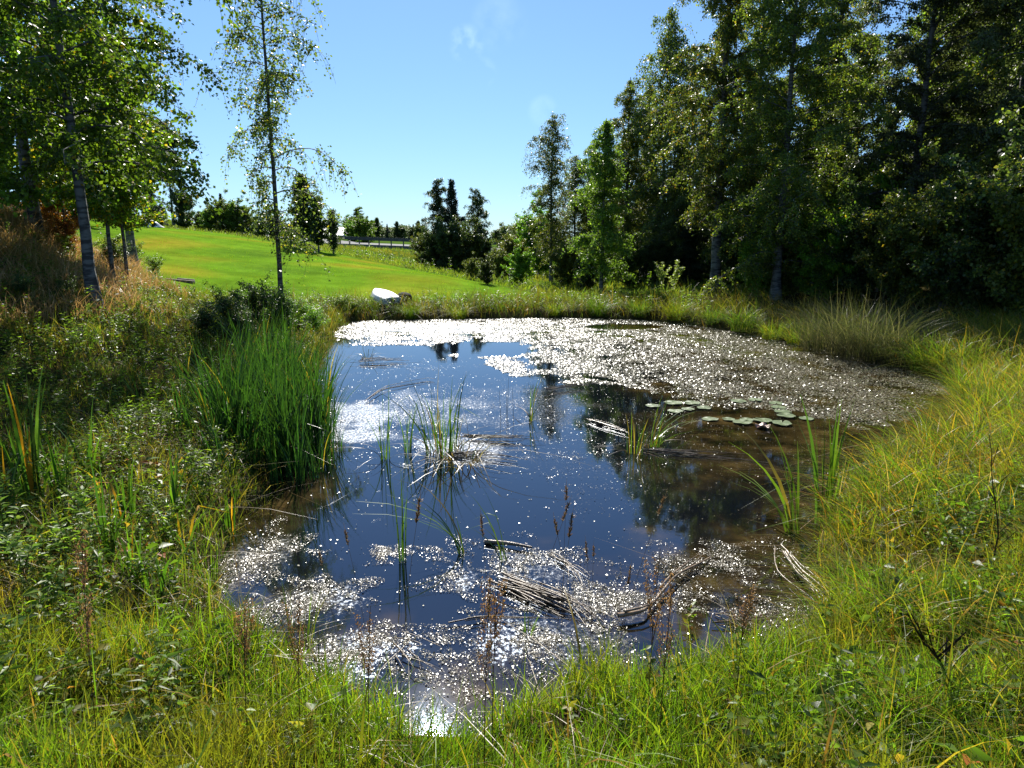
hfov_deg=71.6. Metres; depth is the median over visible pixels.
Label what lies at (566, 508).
sedge spike
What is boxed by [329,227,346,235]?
house
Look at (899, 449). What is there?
sedge tussock
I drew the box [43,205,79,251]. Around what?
autumn bush
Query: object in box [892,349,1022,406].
sedge tussock
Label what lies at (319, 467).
cattail shoot
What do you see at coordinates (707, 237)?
spruce tree
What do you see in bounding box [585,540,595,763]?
sedge spike
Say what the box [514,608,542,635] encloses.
reed clump
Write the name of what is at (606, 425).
fallen reeds
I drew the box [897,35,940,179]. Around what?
spruce tree
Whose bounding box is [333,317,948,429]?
pondweed mat
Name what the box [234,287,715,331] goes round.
shore meadowsweet
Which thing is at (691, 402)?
lily pad
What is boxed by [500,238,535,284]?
bush
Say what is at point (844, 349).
sedge tussock
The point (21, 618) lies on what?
willowherb
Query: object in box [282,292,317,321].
willow shrub
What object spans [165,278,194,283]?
old timber
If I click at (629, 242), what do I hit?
spruce tree
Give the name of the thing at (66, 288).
willow shrub
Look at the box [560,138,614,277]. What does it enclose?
birch tree
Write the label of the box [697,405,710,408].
lily pad
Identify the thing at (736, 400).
lily pad
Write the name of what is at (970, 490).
sedge tussock
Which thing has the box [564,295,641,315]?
sedge tussock
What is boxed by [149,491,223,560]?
reed clump
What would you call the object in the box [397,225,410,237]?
tree
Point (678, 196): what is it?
spruce tree
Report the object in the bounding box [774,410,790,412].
lily pad
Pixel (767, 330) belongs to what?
sedge tussock
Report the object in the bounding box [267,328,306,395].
cattail shoot
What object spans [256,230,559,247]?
guard rail
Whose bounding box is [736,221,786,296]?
shrub
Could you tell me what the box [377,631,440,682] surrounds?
fallen reeds
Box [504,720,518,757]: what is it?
leafy herb
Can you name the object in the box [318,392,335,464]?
cattail shoot
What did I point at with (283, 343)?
cattail shoot
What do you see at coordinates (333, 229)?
columnar bush
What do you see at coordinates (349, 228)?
bush
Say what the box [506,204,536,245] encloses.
bush
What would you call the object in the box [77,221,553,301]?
field grass
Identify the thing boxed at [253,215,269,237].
bush
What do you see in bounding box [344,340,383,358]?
reed clump
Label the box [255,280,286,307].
willow shrub
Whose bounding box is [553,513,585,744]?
sedge spike
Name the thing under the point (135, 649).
leafy herb
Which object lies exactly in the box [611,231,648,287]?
shrub
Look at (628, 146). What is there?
birch tree
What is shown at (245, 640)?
dead plume
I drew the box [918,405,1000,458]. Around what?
reed clump
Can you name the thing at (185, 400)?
cattail shoot
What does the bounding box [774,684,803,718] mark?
leafy herb
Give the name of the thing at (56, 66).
birch tree
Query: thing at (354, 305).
willow shrub
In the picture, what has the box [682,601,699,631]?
leafy herb
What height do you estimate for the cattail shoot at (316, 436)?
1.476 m
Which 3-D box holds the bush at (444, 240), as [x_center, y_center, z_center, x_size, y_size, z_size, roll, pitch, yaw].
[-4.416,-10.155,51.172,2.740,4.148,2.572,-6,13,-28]
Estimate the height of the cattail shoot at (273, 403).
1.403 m
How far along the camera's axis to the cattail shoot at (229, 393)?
7.91 m
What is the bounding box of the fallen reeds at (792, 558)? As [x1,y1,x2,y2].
[774,544,837,601]
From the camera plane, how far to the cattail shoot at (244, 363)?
9.13 m
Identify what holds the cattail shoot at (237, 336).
on the ground at (216, 252)
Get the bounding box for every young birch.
[3,91,98,221]
[6,0,180,278]
[51,41,175,280]
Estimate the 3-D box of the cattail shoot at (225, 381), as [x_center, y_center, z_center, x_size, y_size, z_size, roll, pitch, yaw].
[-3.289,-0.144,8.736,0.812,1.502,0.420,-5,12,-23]
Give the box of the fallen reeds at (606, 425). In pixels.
[587,419,625,431]
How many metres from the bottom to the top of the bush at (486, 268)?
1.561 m
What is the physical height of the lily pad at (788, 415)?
0.013 m
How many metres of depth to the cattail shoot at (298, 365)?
9.70 m
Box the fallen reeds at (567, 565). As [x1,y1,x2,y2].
[547,552,592,585]
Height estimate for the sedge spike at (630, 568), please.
0.963 m
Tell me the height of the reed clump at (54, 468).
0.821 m
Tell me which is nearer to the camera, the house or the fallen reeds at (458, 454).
the fallen reeds at (458, 454)
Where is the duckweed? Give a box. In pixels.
[201,323,927,736]
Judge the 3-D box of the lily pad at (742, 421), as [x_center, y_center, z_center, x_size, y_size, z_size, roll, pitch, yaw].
[3.192,0.521,9.841,0.272,0.013,0.263,-7,12,-32]
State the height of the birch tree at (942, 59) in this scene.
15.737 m
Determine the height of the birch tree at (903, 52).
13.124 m
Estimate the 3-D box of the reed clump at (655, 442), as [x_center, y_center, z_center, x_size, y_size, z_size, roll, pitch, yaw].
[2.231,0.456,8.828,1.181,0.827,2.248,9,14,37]
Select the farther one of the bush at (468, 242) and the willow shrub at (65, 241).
the bush at (468, 242)
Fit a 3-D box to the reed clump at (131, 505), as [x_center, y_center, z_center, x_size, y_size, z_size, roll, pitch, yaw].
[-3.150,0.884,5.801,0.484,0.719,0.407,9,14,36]
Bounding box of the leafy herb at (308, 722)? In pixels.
[288,712,320,760]
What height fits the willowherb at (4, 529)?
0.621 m
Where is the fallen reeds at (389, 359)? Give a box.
[350,354,417,363]
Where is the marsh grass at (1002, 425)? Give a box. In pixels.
[720,296,1023,767]
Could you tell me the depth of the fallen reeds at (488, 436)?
9.01 m
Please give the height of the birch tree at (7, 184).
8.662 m
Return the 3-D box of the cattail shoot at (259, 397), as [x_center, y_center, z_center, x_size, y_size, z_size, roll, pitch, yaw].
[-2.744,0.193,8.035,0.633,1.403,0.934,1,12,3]
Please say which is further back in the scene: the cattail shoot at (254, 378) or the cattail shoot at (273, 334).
the cattail shoot at (273, 334)
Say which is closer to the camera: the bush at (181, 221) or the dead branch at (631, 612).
the dead branch at (631, 612)
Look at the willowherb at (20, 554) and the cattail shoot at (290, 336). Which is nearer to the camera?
the willowherb at (20, 554)
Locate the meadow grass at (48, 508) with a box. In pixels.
[0,206,340,767]
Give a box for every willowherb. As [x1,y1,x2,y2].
[0,298,288,746]
[0,468,25,527]
[0,488,28,568]
[0,532,43,594]
[0,610,43,660]
[27,566,65,620]
[47,522,82,572]
[59,487,95,528]
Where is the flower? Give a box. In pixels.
[755,422,770,428]
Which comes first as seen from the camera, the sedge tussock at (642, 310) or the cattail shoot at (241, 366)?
the cattail shoot at (241, 366)
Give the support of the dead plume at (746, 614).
on the ground at (216, 252)
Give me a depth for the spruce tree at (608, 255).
49.03 m
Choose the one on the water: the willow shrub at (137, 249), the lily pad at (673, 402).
the lily pad at (673, 402)
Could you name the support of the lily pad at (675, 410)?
on the water
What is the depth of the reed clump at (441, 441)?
8.44 m
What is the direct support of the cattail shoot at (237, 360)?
on the ground at (216, 252)
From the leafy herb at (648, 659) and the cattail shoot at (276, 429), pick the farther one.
the cattail shoot at (276, 429)
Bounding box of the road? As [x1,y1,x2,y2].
[266,235,500,252]
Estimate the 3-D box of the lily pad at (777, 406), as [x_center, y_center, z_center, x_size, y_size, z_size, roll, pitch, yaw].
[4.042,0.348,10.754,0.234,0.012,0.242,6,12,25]
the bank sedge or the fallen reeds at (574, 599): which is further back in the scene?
the bank sedge
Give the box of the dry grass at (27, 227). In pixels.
[0,198,191,327]
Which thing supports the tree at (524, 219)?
on the ground at (216, 252)
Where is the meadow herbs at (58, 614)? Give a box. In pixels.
[0,207,324,766]
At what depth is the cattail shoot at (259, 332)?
11.78 m
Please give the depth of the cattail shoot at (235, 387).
8.05 m
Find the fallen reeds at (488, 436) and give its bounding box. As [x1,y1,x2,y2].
[458,433,537,440]
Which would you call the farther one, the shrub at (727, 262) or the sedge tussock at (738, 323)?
the shrub at (727, 262)
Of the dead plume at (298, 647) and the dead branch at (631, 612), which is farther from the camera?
the dead branch at (631, 612)
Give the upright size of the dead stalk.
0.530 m
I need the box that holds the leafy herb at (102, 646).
[82,643,109,691]
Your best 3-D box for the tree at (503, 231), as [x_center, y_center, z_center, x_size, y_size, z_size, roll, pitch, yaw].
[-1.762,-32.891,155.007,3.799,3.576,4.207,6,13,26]
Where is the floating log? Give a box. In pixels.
[484,539,531,548]
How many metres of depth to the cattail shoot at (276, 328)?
11.94 m
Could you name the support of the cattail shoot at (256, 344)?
on the ground at (216, 252)
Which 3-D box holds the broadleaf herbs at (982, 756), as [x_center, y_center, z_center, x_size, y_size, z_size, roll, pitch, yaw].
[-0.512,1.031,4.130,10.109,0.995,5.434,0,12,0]
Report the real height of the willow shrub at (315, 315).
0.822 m
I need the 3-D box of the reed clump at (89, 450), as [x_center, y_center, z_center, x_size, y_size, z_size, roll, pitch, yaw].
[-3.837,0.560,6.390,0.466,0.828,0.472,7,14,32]
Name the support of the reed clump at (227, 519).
on the ground at (216, 252)
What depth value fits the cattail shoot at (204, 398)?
8.21 m
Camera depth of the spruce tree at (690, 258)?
33.22 m
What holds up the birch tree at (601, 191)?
on the ground at (216, 252)
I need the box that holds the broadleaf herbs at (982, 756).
[0,446,1023,767]
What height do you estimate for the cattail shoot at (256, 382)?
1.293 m
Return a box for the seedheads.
[545,277,1023,708]
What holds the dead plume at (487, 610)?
on the ground at (216, 252)
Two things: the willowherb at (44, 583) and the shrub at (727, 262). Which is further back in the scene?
the shrub at (727, 262)
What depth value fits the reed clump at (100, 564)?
4.62 m
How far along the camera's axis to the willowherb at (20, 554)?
4.25 m
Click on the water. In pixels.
(708, 500)
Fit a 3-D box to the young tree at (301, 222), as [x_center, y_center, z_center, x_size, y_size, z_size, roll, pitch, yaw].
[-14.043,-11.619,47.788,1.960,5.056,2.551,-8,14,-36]
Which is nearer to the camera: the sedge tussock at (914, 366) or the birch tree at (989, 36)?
the sedge tussock at (914, 366)
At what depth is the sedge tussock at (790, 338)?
17.33 m
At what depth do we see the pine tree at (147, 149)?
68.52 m
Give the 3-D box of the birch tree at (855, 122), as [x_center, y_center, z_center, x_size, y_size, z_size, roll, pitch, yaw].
[15.774,-10.273,32.687,6.784,10.499,6.455,8,14,35]
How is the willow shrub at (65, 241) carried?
on the ground at (216, 252)
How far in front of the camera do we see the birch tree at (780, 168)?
22.45 m
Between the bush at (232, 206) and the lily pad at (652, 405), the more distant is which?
the bush at (232, 206)
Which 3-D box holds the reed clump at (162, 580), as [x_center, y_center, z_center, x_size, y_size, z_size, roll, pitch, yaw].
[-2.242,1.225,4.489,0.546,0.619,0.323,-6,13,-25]
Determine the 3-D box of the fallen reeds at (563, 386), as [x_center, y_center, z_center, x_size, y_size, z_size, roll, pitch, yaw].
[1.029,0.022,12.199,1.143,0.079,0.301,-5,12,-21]
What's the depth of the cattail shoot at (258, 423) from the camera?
7.78 m
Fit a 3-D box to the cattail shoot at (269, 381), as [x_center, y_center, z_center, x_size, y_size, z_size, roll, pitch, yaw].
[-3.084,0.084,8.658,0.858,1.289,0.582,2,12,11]
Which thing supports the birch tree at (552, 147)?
on the ground at (216, 252)
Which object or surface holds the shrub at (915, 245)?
on the ground at (216, 252)
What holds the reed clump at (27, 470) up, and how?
on the ground at (216, 252)
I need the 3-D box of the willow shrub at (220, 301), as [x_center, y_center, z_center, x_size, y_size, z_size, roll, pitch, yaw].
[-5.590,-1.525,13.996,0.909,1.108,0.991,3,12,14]
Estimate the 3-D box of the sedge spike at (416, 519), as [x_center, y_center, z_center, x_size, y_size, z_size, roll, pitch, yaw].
[-0.417,1.066,2.896,0.033,1.304,0.180,11,16,43]
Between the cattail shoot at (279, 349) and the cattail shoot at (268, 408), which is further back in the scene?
the cattail shoot at (279, 349)
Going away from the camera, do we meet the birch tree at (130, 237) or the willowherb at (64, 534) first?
the willowherb at (64, 534)
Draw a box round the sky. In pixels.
[0,0,993,239]
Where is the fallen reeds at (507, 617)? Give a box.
[448,615,577,622]
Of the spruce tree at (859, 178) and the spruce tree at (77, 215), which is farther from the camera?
the spruce tree at (77, 215)
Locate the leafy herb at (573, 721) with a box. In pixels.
[562,700,579,740]
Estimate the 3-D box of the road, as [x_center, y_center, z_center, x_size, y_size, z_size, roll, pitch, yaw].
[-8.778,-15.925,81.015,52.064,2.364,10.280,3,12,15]
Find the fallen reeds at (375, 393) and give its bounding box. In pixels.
[365,378,433,401]
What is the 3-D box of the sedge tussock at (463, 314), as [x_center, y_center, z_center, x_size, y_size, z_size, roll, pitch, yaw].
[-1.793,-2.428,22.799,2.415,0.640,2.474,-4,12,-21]
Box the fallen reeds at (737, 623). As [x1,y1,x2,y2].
[715,613,780,640]
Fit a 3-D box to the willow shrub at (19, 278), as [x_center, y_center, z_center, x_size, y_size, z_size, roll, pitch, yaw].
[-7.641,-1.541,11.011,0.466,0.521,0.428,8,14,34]
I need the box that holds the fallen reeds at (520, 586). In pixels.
[490,572,615,618]
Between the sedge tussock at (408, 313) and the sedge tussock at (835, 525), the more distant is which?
the sedge tussock at (408, 313)
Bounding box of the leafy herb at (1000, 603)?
[984,585,1008,637]
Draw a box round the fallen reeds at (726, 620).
[712,608,811,624]
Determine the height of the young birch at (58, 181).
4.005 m
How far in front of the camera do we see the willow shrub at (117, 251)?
16.93 m
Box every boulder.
[371,288,401,304]
[398,292,412,304]
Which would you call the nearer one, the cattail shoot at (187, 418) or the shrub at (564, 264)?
the cattail shoot at (187, 418)
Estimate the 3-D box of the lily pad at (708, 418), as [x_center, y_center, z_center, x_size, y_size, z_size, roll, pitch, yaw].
[2.802,0.491,10.049,0.240,0.011,0.217,-3,11,-10]
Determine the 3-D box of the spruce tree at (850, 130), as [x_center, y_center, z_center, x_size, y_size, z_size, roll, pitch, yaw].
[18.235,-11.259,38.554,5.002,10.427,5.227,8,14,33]
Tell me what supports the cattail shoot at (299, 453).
in the water
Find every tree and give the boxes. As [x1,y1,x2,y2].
[0,0,85,184]
[0,0,122,218]
[0,0,155,235]
[0,0,240,307]
[0,171,42,217]
[11,103,88,223]
[23,0,194,264]
[62,182,96,223]
[131,121,157,219]
[139,182,170,226]
[151,118,186,225]
[192,0,358,298]
[286,173,313,248]
[301,195,326,250]
[352,207,363,223]
[372,217,381,236]
[393,221,400,236]
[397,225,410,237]
[405,226,416,238]
[414,220,422,237]
[417,177,449,247]
[432,179,480,270]
[462,187,493,270]
[490,229,501,240]
[499,226,508,240]
[521,110,578,281]
[549,155,598,269]
[560,118,636,291]
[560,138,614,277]
[584,77,667,248]
[593,84,680,271]
[597,199,623,267]
[605,157,649,277]
[621,205,673,280]
[624,4,703,251]
[626,43,743,268]
[638,0,791,291]
[665,136,709,275]
[665,217,710,285]
[673,119,723,273]
[687,0,829,280]
[696,0,897,300]
[700,92,771,276]
[747,208,768,282]
[771,0,916,283]
[778,64,834,222]
[794,39,932,214]
[816,0,1023,276]
[834,114,858,195]
[854,159,868,188]
[871,0,984,190]
[872,110,900,189]
[877,0,1023,199]
[884,0,1023,186]
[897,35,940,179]
[928,17,1023,199]
[942,0,1023,181]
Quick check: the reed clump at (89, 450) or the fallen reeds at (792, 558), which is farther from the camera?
the reed clump at (89, 450)
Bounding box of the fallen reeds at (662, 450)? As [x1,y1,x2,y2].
[643,448,768,464]
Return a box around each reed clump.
[0,361,63,509]
[2,440,32,529]
[6,426,81,502]
[49,401,118,479]
[59,454,141,561]
[90,446,140,521]
[97,545,119,585]
[108,528,199,603]
[109,525,141,576]
[112,366,160,408]
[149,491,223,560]
[165,439,203,526]
[194,534,221,589]
[199,475,240,535]
[236,579,350,654]
[314,393,438,463]
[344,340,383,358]
[359,482,464,554]
[369,368,533,468]
[392,404,423,452]
[392,480,407,561]
[397,411,599,485]
[472,490,506,560]
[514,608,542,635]
[520,375,543,421]
[591,411,671,461]
[618,395,726,458]
[722,420,799,534]
[799,394,854,527]
[827,453,876,485]
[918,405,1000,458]
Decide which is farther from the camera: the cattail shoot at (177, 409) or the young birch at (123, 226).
the young birch at (123, 226)
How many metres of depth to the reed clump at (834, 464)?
6.26 m
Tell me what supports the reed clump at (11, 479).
on the ground at (216, 252)
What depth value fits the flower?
9.57 m
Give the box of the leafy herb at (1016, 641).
[995,630,1022,674]
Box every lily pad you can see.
[646,404,659,406]
[664,400,682,403]
[668,409,682,412]
[681,407,693,409]
[684,400,699,403]
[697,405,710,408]
[702,417,718,420]
[722,417,734,420]
[731,399,746,402]
[733,419,751,423]
[748,398,761,400]
[753,417,771,421]
[769,401,783,404]
[771,405,786,408]
[772,420,791,425]
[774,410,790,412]
[777,413,795,417]
[799,416,813,419]
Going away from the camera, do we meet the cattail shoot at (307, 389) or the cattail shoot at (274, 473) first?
the cattail shoot at (274, 473)
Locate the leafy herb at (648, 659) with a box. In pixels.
[640,645,660,697]
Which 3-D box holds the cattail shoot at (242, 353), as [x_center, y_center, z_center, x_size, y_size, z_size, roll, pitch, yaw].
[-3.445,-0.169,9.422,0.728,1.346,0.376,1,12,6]
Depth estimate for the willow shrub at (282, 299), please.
17.28 m
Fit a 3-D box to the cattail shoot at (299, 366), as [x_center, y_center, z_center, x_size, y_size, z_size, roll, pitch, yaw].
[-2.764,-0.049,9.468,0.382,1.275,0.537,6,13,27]
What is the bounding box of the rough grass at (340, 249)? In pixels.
[91,215,846,299]
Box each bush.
[21,181,70,233]
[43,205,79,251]
[155,199,168,227]
[163,179,196,227]
[189,205,206,228]
[198,202,218,231]
[203,189,233,233]
[216,189,246,232]
[230,197,258,235]
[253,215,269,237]
[265,213,281,237]
[319,208,341,253]
[342,214,358,241]
[352,206,376,242]
[409,223,428,263]
[418,222,445,267]
[433,214,463,270]
[444,215,485,270]
[462,251,481,278]
[472,228,495,264]
[476,254,495,283]
[484,239,508,278]
[492,221,530,275]
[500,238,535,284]
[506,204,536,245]
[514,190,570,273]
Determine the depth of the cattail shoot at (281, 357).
9.38 m
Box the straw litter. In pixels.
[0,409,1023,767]
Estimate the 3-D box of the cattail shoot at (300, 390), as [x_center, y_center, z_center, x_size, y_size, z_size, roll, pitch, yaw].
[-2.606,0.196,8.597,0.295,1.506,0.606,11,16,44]
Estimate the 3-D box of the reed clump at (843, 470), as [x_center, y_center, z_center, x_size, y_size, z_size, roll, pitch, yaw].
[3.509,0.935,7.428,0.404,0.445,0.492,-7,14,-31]
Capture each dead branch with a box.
[617,600,656,617]
[648,552,710,609]
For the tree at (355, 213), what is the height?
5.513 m
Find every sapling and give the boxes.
[653,261,671,290]
[668,260,684,285]
[989,436,1016,573]
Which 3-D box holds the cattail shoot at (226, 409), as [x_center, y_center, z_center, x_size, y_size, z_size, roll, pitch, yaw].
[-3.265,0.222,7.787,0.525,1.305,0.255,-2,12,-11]
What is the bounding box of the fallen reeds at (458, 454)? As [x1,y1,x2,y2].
[440,450,526,465]
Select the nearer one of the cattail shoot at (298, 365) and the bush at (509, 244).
the cattail shoot at (298, 365)
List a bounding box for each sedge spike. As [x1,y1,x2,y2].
[318,548,353,763]
[344,527,381,757]
[399,492,421,730]
[480,510,495,767]
[510,495,571,746]
[548,506,574,758]
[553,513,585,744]
[558,481,568,753]
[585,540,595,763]
[586,546,594,761]
[602,488,667,760]
[610,560,632,753]
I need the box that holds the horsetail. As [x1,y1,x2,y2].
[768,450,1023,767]
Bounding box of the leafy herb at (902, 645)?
[878,635,905,667]
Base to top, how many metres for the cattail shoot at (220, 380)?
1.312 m
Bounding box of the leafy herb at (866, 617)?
[847,614,870,645]
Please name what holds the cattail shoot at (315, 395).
on the ground at (216, 252)
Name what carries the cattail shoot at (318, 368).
on the ground at (216, 252)
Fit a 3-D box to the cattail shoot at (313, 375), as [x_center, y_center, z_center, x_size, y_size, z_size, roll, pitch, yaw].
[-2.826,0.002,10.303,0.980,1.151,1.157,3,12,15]
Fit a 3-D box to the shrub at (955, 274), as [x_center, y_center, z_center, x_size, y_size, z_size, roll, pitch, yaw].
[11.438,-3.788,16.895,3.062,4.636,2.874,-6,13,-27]
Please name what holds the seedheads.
on the ground at (216, 252)
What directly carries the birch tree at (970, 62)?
on the ground at (216, 252)
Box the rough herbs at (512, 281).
[354,244,709,291]
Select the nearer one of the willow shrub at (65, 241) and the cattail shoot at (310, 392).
the cattail shoot at (310, 392)
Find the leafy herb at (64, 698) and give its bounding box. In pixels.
[49,685,73,729]
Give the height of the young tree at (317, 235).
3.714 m
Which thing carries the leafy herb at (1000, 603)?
on the ground at (216, 252)
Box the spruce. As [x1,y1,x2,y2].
[384,225,389,237]
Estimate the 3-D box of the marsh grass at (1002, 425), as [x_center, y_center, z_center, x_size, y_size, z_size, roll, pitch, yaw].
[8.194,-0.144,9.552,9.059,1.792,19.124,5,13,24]
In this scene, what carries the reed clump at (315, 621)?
on the ground at (216, 252)
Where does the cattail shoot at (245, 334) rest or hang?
on the ground at (216, 252)
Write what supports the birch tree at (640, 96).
on the ground at (216, 252)
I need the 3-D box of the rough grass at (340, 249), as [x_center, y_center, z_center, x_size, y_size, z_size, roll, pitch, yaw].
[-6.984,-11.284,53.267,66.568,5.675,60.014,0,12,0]
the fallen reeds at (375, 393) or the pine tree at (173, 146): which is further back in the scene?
the pine tree at (173, 146)
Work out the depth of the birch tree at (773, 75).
30.74 m
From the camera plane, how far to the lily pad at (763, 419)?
9.98 m
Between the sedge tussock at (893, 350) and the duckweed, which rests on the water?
the duckweed
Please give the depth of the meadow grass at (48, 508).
6.95 m
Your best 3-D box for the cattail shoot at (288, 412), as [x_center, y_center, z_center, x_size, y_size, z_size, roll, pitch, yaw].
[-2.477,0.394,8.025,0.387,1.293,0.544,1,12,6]
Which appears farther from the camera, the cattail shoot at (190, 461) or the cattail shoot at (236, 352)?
the cattail shoot at (236, 352)
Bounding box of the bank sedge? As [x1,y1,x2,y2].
[194,275,1023,379]
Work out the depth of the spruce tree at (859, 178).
31.68 m
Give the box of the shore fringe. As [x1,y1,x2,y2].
[65,306,372,720]
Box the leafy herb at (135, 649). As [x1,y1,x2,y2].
[127,643,140,680]
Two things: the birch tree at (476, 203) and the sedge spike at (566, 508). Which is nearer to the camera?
the sedge spike at (566, 508)
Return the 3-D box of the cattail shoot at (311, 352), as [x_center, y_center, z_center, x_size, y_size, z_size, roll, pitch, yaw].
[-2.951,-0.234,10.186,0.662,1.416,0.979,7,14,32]
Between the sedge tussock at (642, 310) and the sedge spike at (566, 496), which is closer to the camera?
the sedge spike at (566, 496)
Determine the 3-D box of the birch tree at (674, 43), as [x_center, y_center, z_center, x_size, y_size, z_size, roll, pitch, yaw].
[7.381,-11.414,34.229,3.990,13.073,3.998,4,12,19]
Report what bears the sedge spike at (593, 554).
on the ground at (216, 252)
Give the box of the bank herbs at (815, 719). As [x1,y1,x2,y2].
[683,406,1023,767]
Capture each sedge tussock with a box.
[374,299,438,318]
[435,302,472,318]
[540,298,580,315]
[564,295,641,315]
[609,294,659,317]
[639,297,703,320]
[673,300,781,332]
[679,302,731,325]
[722,289,934,353]
[731,317,815,344]
[741,315,793,340]
[743,533,930,627]
[748,281,1017,363]
[767,494,935,563]
[768,568,962,665]
[774,296,1022,367]
[780,458,925,516]
[818,471,992,537]
[846,416,1010,449]
[850,331,1016,374]
[850,439,956,465]
[857,329,972,377]
[861,460,1023,541]
[872,372,1023,426]
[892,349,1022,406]
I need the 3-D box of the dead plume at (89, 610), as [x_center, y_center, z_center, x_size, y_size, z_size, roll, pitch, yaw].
[-1.587,1.037,2.686,0.081,1.065,0.094,0,12,0]
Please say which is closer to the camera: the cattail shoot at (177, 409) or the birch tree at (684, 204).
the cattail shoot at (177, 409)
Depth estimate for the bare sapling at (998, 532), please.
4.33 m
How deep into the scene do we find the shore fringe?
5.02 m
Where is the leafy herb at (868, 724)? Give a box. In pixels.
[856,711,887,755]
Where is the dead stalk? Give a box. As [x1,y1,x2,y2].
[907,613,971,687]
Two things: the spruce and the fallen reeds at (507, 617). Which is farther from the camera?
the spruce
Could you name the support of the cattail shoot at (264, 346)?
on the ground at (216, 252)
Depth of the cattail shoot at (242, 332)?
10.73 m
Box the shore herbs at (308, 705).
[0,643,684,767]
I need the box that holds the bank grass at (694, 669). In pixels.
[0,515,1023,767]
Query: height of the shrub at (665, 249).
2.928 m
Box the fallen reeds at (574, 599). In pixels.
[536,583,604,627]
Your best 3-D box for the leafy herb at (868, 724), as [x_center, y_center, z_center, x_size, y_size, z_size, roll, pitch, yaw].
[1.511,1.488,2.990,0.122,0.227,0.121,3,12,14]
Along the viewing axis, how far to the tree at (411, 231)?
130.98 m
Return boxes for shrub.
[2,268,37,297]
[52,233,73,252]
[53,273,84,300]
[92,227,135,265]
[118,238,147,261]
[140,252,166,273]
[181,294,229,341]
[192,279,253,330]
[219,300,257,341]
[230,271,280,326]
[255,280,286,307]
[261,279,300,327]
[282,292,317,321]
[299,301,330,330]
[330,294,350,312]
[346,299,361,315]
[546,229,584,285]
[573,245,599,288]
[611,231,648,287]
[642,224,686,284]
[707,220,750,286]
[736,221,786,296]
[764,189,827,296]
[785,177,865,299]
[822,178,904,300]
[839,139,934,291]
[849,159,942,307]
[883,138,966,312]
[908,126,1023,317]
[948,101,1023,321]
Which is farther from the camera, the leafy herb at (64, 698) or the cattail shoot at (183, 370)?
the cattail shoot at (183, 370)
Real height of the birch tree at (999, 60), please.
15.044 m
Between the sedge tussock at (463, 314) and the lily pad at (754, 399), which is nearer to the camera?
the lily pad at (754, 399)
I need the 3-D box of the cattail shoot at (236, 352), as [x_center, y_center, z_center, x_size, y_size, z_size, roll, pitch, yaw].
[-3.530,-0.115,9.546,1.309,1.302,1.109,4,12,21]
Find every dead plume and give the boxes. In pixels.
[69,525,99,758]
[232,597,255,760]
[280,601,306,745]
[353,606,376,746]
[476,574,493,767]
[483,578,507,766]
[642,555,665,723]
[656,569,675,766]
[731,584,758,693]
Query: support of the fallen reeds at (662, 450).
on the water
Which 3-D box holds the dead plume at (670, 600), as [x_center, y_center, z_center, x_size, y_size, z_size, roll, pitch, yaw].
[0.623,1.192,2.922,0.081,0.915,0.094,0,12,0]
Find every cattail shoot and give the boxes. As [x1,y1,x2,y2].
[153,380,200,445]
[160,326,214,432]
[160,357,202,432]
[161,345,195,388]
[162,342,274,432]
[163,379,194,414]
[172,432,206,491]
[173,342,231,435]
[179,343,261,438]
[183,392,231,481]
[185,335,259,442]
[186,344,299,420]
[186,349,241,448]
[187,401,237,460]
[194,339,265,441]
[194,339,273,444]
[195,339,251,419]
[202,330,262,386]
[208,327,286,381]
[208,354,247,446]
[211,302,251,360]
[213,300,270,372]
[217,306,268,378]
[218,321,254,405]
[218,340,245,405]
[220,306,271,375]
[221,358,292,446]
[223,309,277,350]
[226,339,327,415]
[226,413,259,481]
[227,297,273,365]
[228,342,299,425]
[229,329,255,389]
[229,342,284,395]
[230,291,291,358]
[230,345,294,419]
[232,326,288,368]
[233,321,274,394]
[233,336,269,385]
[234,358,307,471]
[236,347,292,459]
[238,321,271,364]
[238,378,357,470]
[240,328,265,398]
[240,352,280,424]
[242,380,319,478]
[246,343,276,432]
[247,334,306,387]
[248,339,287,407]
[248,365,279,468]
[248,365,304,477]
[249,313,286,387]
[251,311,291,385]
[251,324,305,429]
[252,352,313,461]
[252,367,282,447]
[253,346,288,470]
[253,359,299,444]
[254,325,314,399]
[255,314,336,397]
[257,354,366,446]
[257,376,296,470]
[259,366,279,437]
[259,416,282,485]
[262,428,313,484]
[264,309,321,370]
[264,315,294,383]
[264,355,327,435]
[265,330,306,421]
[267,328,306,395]
[269,304,292,361]
[270,312,309,388]
[271,343,321,441]
[272,304,300,369]
[272,336,337,412]
[272,349,356,430]
[274,370,305,463]
[277,322,340,401]
[277,323,300,367]
[277,326,306,410]
[281,353,335,433]
[282,332,308,400]
[284,416,318,480]
[285,332,351,426]
[286,299,311,365]
[286,359,312,464]
[289,339,314,411]
[299,360,343,405]
[300,336,344,449]
[302,333,348,439]
[302,342,345,452]
[302,372,323,406]
[306,428,331,471]
[317,349,340,434]
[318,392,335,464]
[318,411,344,451]
[324,358,335,404]
[330,379,351,426]
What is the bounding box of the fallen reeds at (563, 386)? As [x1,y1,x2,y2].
[545,383,592,390]
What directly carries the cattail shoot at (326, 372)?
on the ground at (216, 252)
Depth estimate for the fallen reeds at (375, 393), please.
12.22 m
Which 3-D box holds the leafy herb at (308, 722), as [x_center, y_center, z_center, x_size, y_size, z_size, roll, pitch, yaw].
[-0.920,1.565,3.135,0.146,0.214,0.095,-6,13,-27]
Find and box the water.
[204,318,955,736]
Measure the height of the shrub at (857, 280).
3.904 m
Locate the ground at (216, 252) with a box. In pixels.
[0,220,1023,767]

